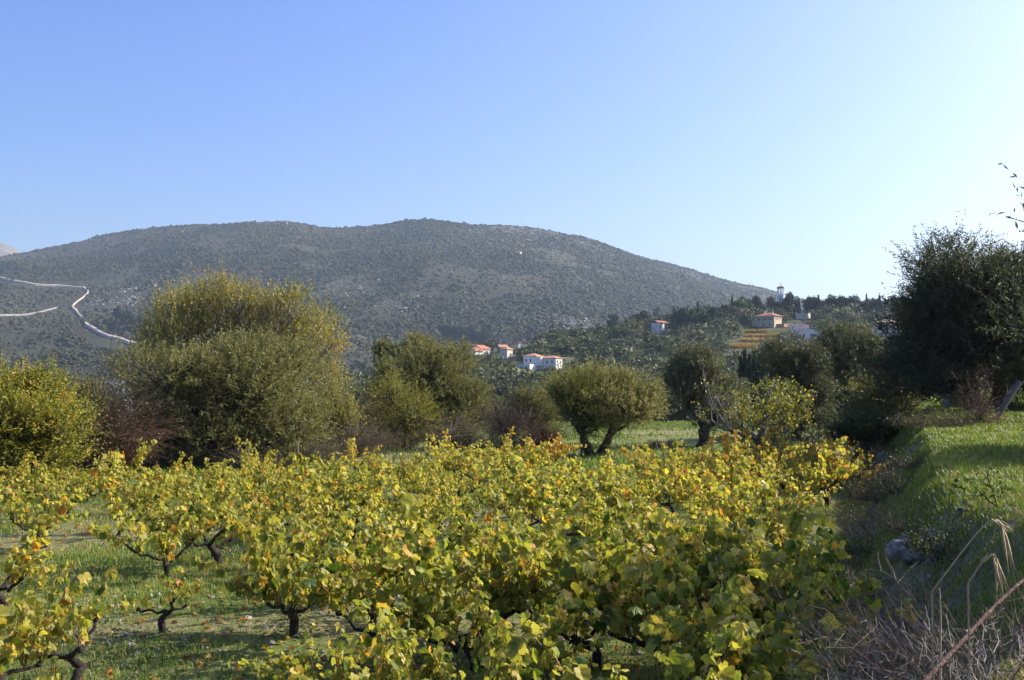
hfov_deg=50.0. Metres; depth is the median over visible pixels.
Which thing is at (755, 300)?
pine tree
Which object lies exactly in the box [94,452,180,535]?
grapevine
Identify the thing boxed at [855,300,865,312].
pine tree
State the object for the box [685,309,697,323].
pine tree
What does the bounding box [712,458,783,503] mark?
grapevine
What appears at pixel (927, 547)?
weed clump
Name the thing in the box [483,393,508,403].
olive tree
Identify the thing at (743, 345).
terrace vines
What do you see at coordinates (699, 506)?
grapevine
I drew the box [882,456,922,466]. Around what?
weed clump
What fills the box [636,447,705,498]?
grapevine
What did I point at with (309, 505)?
grapevine
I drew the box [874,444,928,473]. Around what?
weed clump
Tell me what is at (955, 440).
terrace grass
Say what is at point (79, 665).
grapevine
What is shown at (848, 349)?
olive tree
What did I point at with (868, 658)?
stone
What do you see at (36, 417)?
almond tree
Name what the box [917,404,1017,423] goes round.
dry shrub
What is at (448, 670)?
grapevine
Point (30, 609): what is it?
grapevine
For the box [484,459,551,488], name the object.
grapevine
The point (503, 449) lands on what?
grapevine
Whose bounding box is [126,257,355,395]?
wild pear tree
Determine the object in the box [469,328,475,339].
pine tree
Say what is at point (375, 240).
maquis scrub
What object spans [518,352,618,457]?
tree
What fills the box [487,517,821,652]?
grapevine
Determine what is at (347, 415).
wild pear tree
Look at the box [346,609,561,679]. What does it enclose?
grapevine
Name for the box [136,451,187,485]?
grapevine
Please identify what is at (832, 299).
pine tree
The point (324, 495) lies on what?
grapevine
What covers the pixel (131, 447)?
bramble thicket
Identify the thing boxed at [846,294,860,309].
pine tree
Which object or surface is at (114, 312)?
pine tree
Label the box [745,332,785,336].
terrace vines
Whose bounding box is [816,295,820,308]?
cypress tree
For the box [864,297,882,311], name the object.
pine tree
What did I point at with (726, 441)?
grapevine
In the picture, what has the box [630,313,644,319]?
pine tree
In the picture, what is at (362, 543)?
grapevine
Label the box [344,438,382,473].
grapevine
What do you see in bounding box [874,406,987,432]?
dry shrub
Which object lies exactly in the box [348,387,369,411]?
olive tree
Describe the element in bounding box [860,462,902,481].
weed clump
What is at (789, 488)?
grapevine
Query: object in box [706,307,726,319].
pine tree
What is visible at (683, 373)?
olive tree
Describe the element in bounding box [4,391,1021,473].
meadow grass
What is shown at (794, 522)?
grapevine
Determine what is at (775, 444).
grapevine
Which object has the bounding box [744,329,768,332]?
terrace vines
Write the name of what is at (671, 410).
olive tree
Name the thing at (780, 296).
bell tower
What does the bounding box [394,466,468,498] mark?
grapevine
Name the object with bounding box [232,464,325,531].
grapevine
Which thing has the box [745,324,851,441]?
olive tree
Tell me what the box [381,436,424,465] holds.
bare sapling
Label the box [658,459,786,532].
grapevine
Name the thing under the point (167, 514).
grapevine
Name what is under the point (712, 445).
grapevine
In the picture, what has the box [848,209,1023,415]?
olive tree
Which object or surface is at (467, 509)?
grapevine
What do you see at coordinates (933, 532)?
stone
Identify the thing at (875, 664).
bramble cane
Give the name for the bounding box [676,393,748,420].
olive tree
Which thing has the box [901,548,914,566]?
stone
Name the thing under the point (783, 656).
grapevine
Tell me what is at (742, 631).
grapevine
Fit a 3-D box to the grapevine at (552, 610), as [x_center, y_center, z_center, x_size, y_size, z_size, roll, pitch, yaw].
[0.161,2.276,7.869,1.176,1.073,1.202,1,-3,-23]
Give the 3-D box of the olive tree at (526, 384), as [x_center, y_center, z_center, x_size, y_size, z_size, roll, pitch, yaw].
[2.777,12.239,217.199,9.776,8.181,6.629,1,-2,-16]
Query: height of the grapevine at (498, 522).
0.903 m
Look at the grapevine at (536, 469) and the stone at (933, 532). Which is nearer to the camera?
the stone at (933, 532)
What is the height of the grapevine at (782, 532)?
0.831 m
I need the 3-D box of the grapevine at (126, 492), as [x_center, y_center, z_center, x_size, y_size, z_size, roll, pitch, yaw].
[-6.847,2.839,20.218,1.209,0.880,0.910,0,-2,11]
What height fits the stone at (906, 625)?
0.284 m
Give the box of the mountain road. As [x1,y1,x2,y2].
[0,277,140,345]
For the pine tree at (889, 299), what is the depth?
546.01 m
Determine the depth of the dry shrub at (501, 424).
42.67 m
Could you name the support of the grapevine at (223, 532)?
on the ground at (194, 625)
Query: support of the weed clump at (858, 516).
on the ground at (194, 625)
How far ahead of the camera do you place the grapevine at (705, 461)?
24.54 m
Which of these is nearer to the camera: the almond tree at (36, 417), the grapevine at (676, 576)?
the grapevine at (676, 576)
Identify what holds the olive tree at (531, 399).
on the ground at (194, 625)
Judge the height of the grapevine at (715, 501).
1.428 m
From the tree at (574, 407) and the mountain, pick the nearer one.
the tree at (574, 407)
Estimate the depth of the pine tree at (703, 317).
488.68 m
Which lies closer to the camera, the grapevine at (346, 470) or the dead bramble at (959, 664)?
the dead bramble at (959, 664)
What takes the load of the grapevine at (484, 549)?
on the ground at (194, 625)
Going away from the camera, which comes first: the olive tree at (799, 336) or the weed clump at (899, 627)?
the weed clump at (899, 627)
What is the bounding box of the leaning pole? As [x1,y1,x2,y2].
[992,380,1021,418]
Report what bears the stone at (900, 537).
on the ground at (194, 625)
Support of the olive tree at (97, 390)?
on the ground at (194, 625)
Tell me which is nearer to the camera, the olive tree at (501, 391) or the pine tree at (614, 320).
the olive tree at (501, 391)
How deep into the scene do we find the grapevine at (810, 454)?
27.84 m
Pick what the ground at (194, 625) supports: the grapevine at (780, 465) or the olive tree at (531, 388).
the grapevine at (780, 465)
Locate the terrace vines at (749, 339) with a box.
[741,337,777,341]
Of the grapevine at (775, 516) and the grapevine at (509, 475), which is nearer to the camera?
the grapevine at (775, 516)
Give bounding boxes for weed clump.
[787,620,919,679]
[805,528,882,574]
[805,555,919,617]
[818,492,894,532]
[830,474,889,505]
[831,510,882,539]
[832,527,886,563]
[834,517,878,540]
[839,566,898,600]
[841,452,892,480]
[845,607,909,644]
[856,464,918,499]
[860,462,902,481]
[864,438,897,455]
[865,504,926,533]
[872,444,898,460]
[873,454,895,472]
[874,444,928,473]
[874,476,905,495]
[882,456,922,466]
[891,513,985,568]
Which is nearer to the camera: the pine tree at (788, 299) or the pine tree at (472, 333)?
the pine tree at (788, 299)
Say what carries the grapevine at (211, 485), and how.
on the ground at (194, 625)
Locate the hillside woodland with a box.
[67,299,992,422]
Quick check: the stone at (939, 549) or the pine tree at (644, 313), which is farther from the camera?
the pine tree at (644, 313)
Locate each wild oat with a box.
[931,519,1016,679]
[967,553,1009,679]
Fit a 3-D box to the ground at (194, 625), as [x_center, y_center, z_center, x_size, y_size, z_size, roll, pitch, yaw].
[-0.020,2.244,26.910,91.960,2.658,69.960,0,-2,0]
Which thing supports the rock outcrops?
on the mountain
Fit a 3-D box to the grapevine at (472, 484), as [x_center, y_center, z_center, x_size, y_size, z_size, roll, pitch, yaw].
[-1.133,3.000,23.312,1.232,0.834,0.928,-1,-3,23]
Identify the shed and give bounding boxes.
[795,313,810,318]
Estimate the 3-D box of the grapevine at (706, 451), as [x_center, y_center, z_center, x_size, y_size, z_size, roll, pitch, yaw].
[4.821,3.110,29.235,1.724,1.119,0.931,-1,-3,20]
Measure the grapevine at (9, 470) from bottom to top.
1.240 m
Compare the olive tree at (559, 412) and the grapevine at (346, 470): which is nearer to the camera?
the grapevine at (346, 470)
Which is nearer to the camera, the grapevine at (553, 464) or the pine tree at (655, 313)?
the grapevine at (553, 464)
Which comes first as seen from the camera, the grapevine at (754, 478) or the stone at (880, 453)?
the grapevine at (754, 478)
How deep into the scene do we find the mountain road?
1384.37 m
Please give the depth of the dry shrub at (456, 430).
40.56 m
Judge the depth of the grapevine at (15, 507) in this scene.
16.30 m
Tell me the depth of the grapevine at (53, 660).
6.63 m
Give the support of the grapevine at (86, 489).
on the ground at (194, 625)
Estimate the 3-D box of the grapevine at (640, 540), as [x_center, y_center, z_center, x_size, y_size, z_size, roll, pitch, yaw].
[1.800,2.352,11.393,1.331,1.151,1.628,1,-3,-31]
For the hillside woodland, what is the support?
on the hillside
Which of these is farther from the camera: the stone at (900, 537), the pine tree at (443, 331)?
the pine tree at (443, 331)
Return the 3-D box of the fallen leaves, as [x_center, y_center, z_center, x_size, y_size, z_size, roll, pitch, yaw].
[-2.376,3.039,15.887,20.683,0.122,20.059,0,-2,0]
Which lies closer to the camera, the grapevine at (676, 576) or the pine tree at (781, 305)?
the grapevine at (676, 576)
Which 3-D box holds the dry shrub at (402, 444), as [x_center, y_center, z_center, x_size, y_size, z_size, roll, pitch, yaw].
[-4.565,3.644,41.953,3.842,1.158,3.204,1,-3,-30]
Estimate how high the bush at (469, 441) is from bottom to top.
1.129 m
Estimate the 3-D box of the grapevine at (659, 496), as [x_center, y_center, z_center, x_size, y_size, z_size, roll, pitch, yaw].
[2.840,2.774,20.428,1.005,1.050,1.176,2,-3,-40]
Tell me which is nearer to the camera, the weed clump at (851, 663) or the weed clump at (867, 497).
the weed clump at (851, 663)
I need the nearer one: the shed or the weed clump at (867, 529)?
the weed clump at (867, 529)
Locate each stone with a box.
[847,629,881,646]
[849,648,882,671]
[876,452,888,463]
[878,605,899,624]
[884,538,912,563]
[898,534,909,538]
[898,616,924,637]
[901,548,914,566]
[914,546,926,564]
[921,528,936,542]
[928,542,947,561]
[957,507,968,515]
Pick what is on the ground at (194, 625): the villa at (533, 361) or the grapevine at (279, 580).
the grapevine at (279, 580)
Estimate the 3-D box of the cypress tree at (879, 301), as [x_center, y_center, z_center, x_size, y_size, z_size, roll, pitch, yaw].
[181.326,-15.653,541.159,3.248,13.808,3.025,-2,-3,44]
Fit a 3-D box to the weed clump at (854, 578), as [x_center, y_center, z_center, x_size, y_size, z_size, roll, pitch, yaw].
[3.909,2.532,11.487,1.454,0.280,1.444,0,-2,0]
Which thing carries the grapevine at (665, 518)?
on the ground at (194, 625)
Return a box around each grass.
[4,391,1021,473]
[850,394,1023,679]
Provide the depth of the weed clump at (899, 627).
9.98 m
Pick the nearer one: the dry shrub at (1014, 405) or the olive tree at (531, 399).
the dry shrub at (1014, 405)
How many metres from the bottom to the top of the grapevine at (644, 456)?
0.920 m
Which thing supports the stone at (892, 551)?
on the ground at (194, 625)
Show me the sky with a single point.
(768, 144)
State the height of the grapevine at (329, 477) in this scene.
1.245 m
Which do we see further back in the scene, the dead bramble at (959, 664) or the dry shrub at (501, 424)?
the dry shrub at (501, 424)
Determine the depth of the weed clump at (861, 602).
11.26 m
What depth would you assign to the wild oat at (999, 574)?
3.07 m
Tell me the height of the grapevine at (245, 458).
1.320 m
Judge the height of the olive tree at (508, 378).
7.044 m
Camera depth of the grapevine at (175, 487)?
21.71 m
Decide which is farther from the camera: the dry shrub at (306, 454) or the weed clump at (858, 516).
the dry shrub at (306, 454)
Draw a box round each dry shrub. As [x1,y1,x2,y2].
[127,436,269,468]
[189,430,357,468]
[287,413,407,457]
[341,383,401,445]
[355,425,430,448]
[410,409,498,449]
[464,387,538,443]
[510,412,576,448]
[645,435,675,448]
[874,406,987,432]
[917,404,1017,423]
[947,346,1020,423]
[970,387,1023,410]
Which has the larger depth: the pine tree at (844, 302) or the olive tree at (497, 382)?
the pine tree at (844, 302)
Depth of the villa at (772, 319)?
502.98 m
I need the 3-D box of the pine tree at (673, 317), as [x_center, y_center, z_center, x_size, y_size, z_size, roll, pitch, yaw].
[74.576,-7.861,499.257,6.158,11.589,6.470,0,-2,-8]
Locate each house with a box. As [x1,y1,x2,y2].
[469,345,490,354]
[496,344,507,351]
[499,346,517,358]
[513,341,525,349]
[651,320,667,333]
[783,322,820,339]
[873,319,897,335]
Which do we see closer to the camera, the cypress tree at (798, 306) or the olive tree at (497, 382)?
the olive tree at (497, 382)
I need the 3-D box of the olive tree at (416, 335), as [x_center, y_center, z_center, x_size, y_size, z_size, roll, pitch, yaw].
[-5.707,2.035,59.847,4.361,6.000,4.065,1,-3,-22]
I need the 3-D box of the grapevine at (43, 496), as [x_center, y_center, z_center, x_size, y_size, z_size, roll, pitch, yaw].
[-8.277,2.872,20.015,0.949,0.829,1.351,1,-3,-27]
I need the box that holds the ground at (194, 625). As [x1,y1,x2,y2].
[0,395,1023,679]
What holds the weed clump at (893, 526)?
on the ground at (194, 625)
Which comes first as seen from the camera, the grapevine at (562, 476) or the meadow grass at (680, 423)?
the grapevine at (562, 476)
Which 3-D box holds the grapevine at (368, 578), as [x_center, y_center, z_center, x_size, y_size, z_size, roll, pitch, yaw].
[-1.042,2.274,9.517,1.512,1.252,1.546,-1,-3,25]
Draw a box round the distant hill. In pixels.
[0,243,20,255]
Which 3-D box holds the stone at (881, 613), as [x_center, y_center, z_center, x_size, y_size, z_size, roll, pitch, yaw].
[3.690,2.704,10.662,0.265,0.239,0.243,-1,-3,27]
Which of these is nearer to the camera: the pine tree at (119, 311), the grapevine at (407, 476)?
the grapevine at (407, 476)
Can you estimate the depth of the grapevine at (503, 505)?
16.98 m
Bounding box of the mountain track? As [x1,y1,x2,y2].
[0,307,56,315]
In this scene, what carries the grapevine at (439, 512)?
on the ground at (194, 625)
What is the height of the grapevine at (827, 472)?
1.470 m
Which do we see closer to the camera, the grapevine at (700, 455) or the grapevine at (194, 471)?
the grapevine at (194, 471)
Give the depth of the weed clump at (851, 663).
8.14 m
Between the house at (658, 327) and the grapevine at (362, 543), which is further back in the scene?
the house at (658, 327)
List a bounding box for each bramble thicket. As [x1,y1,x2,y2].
[27,323,183,476]
[62,368,199,475]
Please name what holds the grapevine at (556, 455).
on the ground at (194, 625)
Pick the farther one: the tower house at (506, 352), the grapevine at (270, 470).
the tower house at (506, 352)
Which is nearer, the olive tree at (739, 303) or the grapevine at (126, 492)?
the grapevine at (126, 492)
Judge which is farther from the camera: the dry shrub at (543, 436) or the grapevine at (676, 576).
the dry shrub at (543, 436)
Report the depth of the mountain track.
1366.81 m
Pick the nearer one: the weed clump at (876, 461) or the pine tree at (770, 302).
the weed clump at (876, 461)
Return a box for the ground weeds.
[0,493,890,679]
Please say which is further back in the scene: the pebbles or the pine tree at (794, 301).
the pine tree at (794, 301)
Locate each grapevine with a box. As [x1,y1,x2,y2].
[0,451,108,506]
[0,455,105,547]
[0,467,23,492]
[0,487,78,606]
[0,565,103,679]
[1,446,75,498]
[1,566,147,679]
[30,473,88,507]
[37,656,65,679]
[55,463,88,484]
[57,466,125,501]
[74,471,231,575]
[85,437,156,486]
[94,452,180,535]
[94,566,203,632]
[114,471,173,510]
[126,462,310,563]
[134,463,189,506]
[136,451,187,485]
[172,457,241,513]
[183,456,217,484]
[183,501,365,636]
[204,458,282,492]
[227,622,429,679]
[231,481,283,514]
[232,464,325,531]
[235,436,295,484]
[235,473,280,504]
[244,484,348,557]
[255,461,286,489]
[260,449,400,540]
[263,500,444,593]
[271,494,613,671]
[274,460,352,490]
[280,451,343,496]
[280,470,367,549]
[285,521,497,662]
[296,452,385,495]
[302,456,390,518]
[323,626,505,679]
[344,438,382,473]
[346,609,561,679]
[350,461,465,543]
[354,493,505,585]
[375,451,424,490]
[383,479,471,524]
[387,453,437,492]
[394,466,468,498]
[395,492,448,518]
[405,487,495,558]
[416,443,487,476]
[420,459,468,492]
[424,430,508,479]
[437,462,485,495]
[437,576,603,679]
[440,502,555,574]
[442,436,500,492]
[452,498,704,671]
[455,426,533,469]
[458,502,659,617]
[471,459,598,532]
[476,440,547,469]
[480,615,771,679]
[481,516,565,542]
[482,434,552,469]
[483,476,545,514]
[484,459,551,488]
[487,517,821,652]
[501,454,594,529]
[507,455,615,550]
[513,432,586,465]
[518,461,556,480]
[532,464,562,488]
[565,449,633,504]
[570,507,636,547]
[576,466,676,524]
[586,456,678,516]
[586,663,691,679]
[608,501,923,655]
[611,466,656,501]
[613,439,711,485]
[614,509,861,679]
[617,475,708,551]
[621,512,735,598]
[623,474,768,561]
[631,453,680,470]
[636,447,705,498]
[639,461,704,512]
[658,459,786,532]
[659,444,733,495]
[664,436,717,467]
[668,452,752,513]
[671,606,870,679]
[677,490,761,531]
[685,455,734,489]
[690,446,714,477]
[692,439,746,476]
[696,449,778,513]
[710,435,811,480]
[712,425,789,469]
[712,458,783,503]
[718,485,824,553]
[733,522,832,575]
[748,444,779,470]
[748,461,842,515]
[752,453,814,489]
[769,436,862,505]
[775,429,820,479]
[797,424,879,463]
[819,437,894,497]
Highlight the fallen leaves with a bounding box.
[0,486,870,679]
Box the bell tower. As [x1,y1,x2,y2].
[777,283,784,301]
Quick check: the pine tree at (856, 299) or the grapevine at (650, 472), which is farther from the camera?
the pine tree at (856, 299)
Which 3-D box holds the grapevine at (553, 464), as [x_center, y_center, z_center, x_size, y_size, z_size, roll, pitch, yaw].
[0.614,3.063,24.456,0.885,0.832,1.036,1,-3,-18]
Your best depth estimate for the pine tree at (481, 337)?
1060.74 m
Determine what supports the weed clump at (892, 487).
on the pebbles
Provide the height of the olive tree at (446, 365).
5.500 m
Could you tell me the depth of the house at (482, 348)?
446.21 m
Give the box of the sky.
[0,0,1023,309]
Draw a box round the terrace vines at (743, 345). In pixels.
[730,342,756,347]
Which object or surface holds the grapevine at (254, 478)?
on the ground at (194, 625)
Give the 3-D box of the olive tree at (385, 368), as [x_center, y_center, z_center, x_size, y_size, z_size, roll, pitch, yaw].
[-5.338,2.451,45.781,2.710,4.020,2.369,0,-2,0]
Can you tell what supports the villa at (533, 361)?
on the hillside
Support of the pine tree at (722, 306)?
on the hillside
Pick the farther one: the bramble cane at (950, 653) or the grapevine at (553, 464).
the grapevine at (553, 464)
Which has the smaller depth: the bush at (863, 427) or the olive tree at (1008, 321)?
the olive tree at (1008, 321)
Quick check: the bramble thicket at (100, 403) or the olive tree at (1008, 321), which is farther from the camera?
the bramble thicket at (100, 403)
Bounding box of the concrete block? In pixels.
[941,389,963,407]
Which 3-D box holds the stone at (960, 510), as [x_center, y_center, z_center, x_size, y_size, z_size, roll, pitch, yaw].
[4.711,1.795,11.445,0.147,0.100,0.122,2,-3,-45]
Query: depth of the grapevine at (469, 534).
11.23 m
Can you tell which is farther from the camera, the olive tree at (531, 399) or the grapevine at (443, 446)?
the olive tree at (531, 399)
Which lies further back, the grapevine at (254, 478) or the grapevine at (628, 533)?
the grapevine at (254, 478)
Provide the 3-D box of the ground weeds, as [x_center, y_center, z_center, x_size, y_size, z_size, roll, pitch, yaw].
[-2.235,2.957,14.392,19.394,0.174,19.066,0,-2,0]
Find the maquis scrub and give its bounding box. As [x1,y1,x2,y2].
[0,217,812,389]
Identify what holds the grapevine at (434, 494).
on the ground at (194, 625)
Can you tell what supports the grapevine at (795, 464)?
on the ground at (194, 625)
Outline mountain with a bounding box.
[0,222,804,379]
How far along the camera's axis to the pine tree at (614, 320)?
619.92 m
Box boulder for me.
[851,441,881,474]
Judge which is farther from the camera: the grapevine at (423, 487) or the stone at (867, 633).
the grapevine at (423, 487)
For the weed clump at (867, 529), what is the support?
on the ground at (194, 625)
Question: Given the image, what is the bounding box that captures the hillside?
[333,312,1021,428]
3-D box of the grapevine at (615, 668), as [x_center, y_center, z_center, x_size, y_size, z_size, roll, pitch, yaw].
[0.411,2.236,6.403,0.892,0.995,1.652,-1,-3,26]
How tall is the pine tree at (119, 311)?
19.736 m
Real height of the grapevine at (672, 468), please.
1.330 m
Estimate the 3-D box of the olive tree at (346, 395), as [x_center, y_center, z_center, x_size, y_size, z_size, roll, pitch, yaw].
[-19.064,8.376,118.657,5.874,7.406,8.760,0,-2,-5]
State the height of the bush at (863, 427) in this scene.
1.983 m
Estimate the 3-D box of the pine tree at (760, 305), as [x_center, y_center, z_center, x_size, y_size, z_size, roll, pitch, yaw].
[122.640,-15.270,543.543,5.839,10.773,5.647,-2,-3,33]
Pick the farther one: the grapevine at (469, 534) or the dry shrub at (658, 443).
the dry shrub at (658, 443)
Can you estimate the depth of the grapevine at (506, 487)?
19.76 m
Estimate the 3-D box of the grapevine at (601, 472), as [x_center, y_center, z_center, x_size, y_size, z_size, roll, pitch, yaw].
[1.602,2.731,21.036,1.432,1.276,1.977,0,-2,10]
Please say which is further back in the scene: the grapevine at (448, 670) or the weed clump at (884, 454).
the weed clump at (884, 454)
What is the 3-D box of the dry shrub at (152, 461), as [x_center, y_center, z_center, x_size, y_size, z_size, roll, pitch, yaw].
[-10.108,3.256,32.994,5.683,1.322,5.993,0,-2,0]
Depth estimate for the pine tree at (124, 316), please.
1070.58 m
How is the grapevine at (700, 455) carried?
on the ground at (194, 625)
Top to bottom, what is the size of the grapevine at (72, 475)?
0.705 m
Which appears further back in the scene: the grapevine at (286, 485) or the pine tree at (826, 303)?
the pine tree at (826, 303)
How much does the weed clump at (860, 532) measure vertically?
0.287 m
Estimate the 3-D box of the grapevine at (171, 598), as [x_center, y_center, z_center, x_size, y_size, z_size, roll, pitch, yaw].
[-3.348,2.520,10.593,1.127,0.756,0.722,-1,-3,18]
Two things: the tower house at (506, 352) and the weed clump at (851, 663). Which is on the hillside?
the tower house at (506, 352)
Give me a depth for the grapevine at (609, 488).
17.34 m
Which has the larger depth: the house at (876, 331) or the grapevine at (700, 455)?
the house at (876, 331)
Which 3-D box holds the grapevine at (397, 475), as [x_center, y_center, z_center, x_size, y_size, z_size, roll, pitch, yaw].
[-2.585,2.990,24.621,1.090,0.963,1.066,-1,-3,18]
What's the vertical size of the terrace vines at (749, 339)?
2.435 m
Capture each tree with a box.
[0,331,119,495]
[58,355,114,425]
[96,317,349,465]
[112,308,117,318]
[116,306,122,318]
[122,311,128,325]
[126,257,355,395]
[132,317,140,326]
[297,382,317,404]
[299,353,383,444]
[313,388,358,416]
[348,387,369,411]
[353,355,412,428]
[355,362,459,450]
[362,332,513,439]
[365,331,404,366]
[371,324,436,377]
[441,326,446,335]
[444,324,450,337]
[453,327,458,338]
[466,400,505,421]
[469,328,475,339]
[478,333,483,342]
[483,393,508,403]
[487,378,511,386]
[488,383,520,401]
[499,374,524,388]
[501,372,564,431]
[508,385,549,420]
[516,347,670,455]
[516,381,536,390]
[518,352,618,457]
[538,397,581,420]
[607,308,618,327]
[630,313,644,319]
[637,387,685,422]
[640,310,653,321]
[651,307,659,317]
[659,330,754,446]
[670,310,681,331]
[676,307,687,325]
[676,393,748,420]
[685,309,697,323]
[691,369,816,455]
[696,309,713,325]
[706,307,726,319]
[717,304,732,316]
[730,298,753,309]
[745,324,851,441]
[750,295,760,307]
[756,300,764,309]
[766,296,779,308]
[775,302,785,309]
[779,292,794,306]
[791,298,797,312]
[792,334,804,340]
[797,298,800,312]
[801,295,823,314]
[807,315,896,436]
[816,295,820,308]
[821,300,831,307]
[822,294,844,308]
[837,295,850,308]
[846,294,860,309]
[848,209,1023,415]
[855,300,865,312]
[864,293,868,312]
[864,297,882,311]
[877,296,882,311]
[883,294,898,309]
[965,273,1023,346]
[968,163,1023,384]
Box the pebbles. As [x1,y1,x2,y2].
[1,477,960,679]
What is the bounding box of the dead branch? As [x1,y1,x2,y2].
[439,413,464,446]
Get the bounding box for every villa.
[515,353,563,369]
[752,311,787,327]
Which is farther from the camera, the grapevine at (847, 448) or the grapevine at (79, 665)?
the grapevine at (847, 448)
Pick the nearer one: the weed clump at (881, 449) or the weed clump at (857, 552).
the weed clump at (857, 552)
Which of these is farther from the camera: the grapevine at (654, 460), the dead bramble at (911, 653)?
the grapevine at (654, 460)
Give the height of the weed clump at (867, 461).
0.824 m
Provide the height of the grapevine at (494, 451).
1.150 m
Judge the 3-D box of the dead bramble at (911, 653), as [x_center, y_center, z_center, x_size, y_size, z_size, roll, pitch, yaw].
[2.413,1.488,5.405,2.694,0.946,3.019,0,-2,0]
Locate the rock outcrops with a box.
[11,226,658,331]
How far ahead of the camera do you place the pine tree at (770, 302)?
543.85 m
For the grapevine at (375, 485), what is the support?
on the ground at (194, 625)
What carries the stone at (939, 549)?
on the ground at (194, 625)
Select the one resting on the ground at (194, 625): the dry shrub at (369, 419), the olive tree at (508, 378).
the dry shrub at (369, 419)
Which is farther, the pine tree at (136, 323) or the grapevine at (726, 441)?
the pine tree at (136, 323)
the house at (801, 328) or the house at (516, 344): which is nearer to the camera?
the house at (516, 344)
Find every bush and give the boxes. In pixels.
[446,424,525,449]
[489,427,529,448]
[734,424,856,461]
[807,395,947,454]
[828,356,933,438]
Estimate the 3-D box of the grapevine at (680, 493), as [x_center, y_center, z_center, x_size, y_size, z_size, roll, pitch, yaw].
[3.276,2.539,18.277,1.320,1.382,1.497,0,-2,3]
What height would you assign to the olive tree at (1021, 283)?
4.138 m
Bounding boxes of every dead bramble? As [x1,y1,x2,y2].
[708,543,1023,679]
[769,605,1023,679]
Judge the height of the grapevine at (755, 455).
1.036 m
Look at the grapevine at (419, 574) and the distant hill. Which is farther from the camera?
the distant hill
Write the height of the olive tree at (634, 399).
3.973 m
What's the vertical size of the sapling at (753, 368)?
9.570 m
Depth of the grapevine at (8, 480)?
20.33 m
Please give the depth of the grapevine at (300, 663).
7.41 m
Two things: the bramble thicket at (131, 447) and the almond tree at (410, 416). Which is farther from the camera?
the almond tree at (410, 416)
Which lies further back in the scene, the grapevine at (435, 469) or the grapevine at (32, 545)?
the grapevine at (435, 469)
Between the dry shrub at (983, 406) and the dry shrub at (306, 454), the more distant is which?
the dry shrub at (306, 454)
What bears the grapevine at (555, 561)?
on the ground at (194, 625)
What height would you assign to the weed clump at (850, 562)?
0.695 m
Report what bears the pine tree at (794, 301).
on the hillside
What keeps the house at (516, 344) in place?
on the hillside
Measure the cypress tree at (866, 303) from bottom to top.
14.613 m
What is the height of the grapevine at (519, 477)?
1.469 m
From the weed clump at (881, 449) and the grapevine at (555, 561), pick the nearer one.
the grapevine at (555, 561)
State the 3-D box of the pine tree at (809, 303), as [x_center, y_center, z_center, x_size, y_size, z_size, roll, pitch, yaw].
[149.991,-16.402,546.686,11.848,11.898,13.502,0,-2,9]
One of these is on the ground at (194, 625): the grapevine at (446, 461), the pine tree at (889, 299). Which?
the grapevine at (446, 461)
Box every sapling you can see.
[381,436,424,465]
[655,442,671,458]
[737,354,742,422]
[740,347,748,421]
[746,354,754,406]
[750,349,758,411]
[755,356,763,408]
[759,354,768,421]
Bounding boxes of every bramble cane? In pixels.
[838,639,910,679]
[923,578,1023,679]
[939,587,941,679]
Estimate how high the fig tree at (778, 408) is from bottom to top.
3.220 m
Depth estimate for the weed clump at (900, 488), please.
16.41 m
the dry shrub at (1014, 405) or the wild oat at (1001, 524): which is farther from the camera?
the dry shrub at (1014, 405)
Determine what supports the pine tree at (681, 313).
on the hillside
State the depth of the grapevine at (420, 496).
18.63 m
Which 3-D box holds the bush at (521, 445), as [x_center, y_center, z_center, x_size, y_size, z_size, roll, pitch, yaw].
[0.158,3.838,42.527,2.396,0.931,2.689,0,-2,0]
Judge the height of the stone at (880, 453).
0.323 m
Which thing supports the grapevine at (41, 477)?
on the ground at (194, 625)
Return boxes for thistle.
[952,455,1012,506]
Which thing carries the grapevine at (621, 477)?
on the ground at (194, 625)
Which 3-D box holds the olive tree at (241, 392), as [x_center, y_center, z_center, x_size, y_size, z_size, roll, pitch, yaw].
[-8.972,1.776,33.885,8.026,5.301,7.599,0,-2,0]
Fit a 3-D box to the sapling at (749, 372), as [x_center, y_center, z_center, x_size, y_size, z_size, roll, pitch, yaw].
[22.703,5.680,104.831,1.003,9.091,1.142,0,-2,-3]
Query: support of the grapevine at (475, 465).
on the ground at (194, 625)
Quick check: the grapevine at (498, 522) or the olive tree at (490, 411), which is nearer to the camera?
the grapevine at (498, 522)

